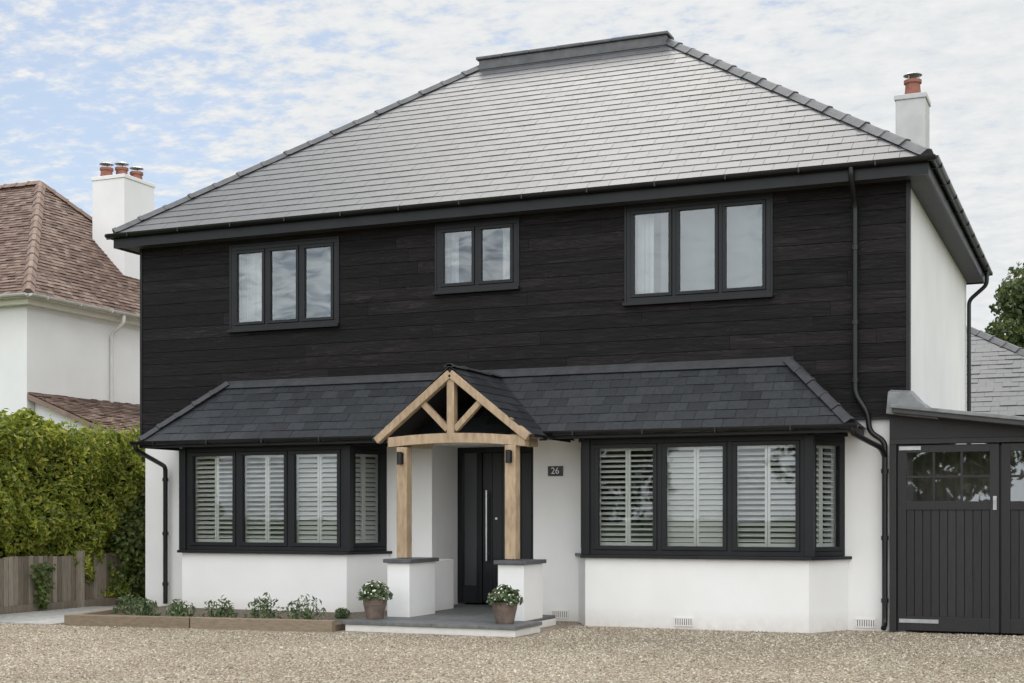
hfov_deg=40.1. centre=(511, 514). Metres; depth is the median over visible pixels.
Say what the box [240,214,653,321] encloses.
curtains
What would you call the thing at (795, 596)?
bay walls
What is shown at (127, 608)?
shrub
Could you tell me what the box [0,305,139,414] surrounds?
walls
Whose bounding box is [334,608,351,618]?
shrub
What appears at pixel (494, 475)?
front door
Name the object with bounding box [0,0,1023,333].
sky
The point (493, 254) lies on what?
interior floors
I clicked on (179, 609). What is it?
shrub
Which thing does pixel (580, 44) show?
ridge capping
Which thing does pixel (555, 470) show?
house number plaque
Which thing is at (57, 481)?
hedge
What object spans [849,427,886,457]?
drainpipe
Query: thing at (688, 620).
air brick voids
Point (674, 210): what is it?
window frames
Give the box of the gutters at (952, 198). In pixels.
[104,154,992,445]
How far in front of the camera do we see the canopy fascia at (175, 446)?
17.34 m
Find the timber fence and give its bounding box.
[0,551,144,614]
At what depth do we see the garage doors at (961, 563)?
16.43 m
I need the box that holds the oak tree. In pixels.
[985,262,1023,348]
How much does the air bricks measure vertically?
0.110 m
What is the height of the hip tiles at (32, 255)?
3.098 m
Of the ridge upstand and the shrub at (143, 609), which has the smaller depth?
the shrub at (143, 609)
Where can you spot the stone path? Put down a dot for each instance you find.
(51, 617)
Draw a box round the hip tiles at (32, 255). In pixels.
[0,180,91,292]
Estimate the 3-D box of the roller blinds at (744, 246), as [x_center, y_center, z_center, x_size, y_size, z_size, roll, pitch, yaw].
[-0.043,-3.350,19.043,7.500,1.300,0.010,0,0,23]
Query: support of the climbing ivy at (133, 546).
on the gravel driveway
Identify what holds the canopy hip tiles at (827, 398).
on the canopy slates at (358, 409)
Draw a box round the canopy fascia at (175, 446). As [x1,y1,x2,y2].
[139,427,863,450]
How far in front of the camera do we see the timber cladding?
18.50 m
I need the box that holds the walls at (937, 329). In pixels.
[145,189,965,631]
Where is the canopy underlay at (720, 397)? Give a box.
[232,367,863,428]
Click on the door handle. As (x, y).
(496, 518)
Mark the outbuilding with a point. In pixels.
(997, 375)
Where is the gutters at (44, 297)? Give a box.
[0,292,139,318]
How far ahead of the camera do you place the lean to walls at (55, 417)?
25.43 m
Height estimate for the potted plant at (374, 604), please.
0.483 m
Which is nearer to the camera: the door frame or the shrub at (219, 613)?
the shrub at (219, 613)
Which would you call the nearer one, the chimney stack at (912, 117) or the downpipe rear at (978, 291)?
the chimney stack at (912, 117)
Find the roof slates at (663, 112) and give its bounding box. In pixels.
[117,45,926,232]
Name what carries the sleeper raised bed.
on the gravel driveway
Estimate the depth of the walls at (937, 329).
19.02 m
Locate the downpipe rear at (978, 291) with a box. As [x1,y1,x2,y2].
[967,271,988,443]
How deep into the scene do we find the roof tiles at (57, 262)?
27.79 m
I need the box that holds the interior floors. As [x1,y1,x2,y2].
[264,213,830,603]
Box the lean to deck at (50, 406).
[27,394,138,431]
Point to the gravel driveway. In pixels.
(560, 625)
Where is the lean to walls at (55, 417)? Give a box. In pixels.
[35,403,95,432]
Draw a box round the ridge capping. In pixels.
[476,31,673,61]
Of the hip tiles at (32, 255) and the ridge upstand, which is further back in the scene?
the hip tiles at (32, 255)
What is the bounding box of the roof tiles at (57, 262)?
[0,185,139,314]
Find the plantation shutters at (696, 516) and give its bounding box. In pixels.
[195,445,834,546]
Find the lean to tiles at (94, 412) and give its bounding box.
[28,392,139,434]
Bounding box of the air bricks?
[551,610,875,627]
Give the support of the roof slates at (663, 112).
on the roof underlay
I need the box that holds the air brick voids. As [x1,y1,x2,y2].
[560,611,873,626]
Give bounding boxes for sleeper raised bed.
[64,603,386,631]
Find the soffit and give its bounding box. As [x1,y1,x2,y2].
[122,175,981,282]
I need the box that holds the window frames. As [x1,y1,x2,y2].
[187,192,844,556]
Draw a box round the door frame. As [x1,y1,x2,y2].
[458,446,532,602]
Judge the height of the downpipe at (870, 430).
5.529 m
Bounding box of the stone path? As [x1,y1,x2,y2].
[0,606,116,624]
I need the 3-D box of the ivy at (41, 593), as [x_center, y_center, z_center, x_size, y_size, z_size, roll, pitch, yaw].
[-6.744,1.020,20.170,0.266,0.693,0.567,0,0,23]
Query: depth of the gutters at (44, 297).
25.90 m
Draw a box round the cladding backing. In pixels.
[144,212,905,424]
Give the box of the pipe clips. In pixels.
[162,245,888,602]
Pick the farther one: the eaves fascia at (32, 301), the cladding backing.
the eaves fascia at (32, 301)
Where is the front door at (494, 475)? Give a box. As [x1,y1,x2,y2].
[483,452,532,601]
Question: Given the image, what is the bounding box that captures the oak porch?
[342,363,574,636]
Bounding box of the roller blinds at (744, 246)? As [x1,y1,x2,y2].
[273,205,761,319]
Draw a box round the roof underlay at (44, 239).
[0,188,130,303]
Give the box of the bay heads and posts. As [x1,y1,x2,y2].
[179,432,847,556]
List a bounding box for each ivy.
[27,562,55,609]
[103,482,144,605]
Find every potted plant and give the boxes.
[357,580,392,618]
[486,584,522,623]
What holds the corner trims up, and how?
attached to the walls at (937, 329)
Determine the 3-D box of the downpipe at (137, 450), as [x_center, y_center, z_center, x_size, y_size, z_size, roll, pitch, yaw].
[-5.260,0.140,20.416,0.067,2.360,0.958,0,0,14]
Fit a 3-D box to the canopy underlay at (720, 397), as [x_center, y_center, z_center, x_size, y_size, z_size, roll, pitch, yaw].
[-0.531,-1.474,18.505,10.020,0.860,0.920,0,0,23]
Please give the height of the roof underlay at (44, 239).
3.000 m
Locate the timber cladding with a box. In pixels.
[142,180,905,434]
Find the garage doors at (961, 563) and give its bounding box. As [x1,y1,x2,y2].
[898,443,1023,633]
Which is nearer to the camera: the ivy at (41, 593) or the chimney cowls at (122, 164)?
the ivy at (41, 593)
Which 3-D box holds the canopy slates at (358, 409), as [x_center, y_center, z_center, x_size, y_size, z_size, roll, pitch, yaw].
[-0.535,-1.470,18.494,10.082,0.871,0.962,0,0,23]
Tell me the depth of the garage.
16.49 m
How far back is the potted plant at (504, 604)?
16.33 m
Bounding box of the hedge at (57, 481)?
[0,407,144,597]
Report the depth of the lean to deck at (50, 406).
25.21 m
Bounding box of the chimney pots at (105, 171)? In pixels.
[100,166,142,179]
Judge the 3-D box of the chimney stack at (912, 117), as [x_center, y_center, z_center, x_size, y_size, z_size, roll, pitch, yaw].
[6.450,-5.650,22.569,0.500,2.100,0.620,0,0,23]
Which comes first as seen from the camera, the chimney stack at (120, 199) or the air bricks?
the air bricks
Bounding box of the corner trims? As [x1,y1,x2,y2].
[140,180,910,435]
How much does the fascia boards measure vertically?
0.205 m
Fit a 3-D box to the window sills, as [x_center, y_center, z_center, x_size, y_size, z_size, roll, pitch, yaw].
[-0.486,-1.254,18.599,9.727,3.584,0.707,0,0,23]
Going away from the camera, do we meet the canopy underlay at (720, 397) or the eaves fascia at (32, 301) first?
the canopy underlay at (720, 397)
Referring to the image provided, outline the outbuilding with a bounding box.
[966,326,1023,443]
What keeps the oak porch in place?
on the gravel driveway
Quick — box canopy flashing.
[223,357,792,388]
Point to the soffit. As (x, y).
(926, 196)
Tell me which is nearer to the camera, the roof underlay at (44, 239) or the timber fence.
the timber fence
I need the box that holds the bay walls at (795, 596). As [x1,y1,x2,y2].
[182,553,847,632]
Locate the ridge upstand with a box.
[479,35,668,69]
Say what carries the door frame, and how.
attached to the walls at (937, 329)
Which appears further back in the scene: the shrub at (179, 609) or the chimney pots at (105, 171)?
the chimney pots at (105, 171)
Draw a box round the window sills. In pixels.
[177,286,851,560]
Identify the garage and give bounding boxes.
[886,390,1023,633]
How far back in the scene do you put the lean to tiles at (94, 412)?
25.96 m
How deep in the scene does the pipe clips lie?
16.88 m
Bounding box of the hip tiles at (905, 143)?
[112,38,933,232]
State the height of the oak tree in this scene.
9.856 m
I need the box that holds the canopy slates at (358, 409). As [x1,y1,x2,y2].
[142,365,865,440]
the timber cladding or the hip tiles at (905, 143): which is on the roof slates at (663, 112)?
the hip tiles at (905, 143)
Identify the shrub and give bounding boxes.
[112,594,143,613]
[133,597,161,615]
[164,599,196,616]
[199,595,238,617]
[243,592,283,618]
[280,594,325,619]
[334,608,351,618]
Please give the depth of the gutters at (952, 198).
18.07 m
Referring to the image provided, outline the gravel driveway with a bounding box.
[0,604,1023,682]
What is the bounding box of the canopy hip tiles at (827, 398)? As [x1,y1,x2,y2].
[138,356,855,440]
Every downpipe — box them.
[110,315,125,402]
[133,444,167,603]
[848,167,887,630]
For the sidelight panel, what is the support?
attached to the walls at (937, 329)
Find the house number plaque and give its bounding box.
[548,466,562,475]
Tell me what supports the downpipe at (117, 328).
attached to the walls at (46, 351)
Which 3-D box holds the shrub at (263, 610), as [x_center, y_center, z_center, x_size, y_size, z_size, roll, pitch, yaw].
[-3.116,1.154,17.586,0.491,0.377,0.487,0,0,23]
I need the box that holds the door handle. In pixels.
[485,490,497,560]
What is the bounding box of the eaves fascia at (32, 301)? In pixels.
[0,295,139,326]
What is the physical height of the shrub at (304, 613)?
0.374 m
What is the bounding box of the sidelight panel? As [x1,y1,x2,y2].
[462,452,523,602]
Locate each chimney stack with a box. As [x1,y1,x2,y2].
[91,173,155,278]
[894,92,930,147]
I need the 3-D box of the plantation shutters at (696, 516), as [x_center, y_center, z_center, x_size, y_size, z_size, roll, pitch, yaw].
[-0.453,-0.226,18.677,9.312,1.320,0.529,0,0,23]
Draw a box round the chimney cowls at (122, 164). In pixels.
[100,162,143,171]
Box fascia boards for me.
[114,161,984,284]

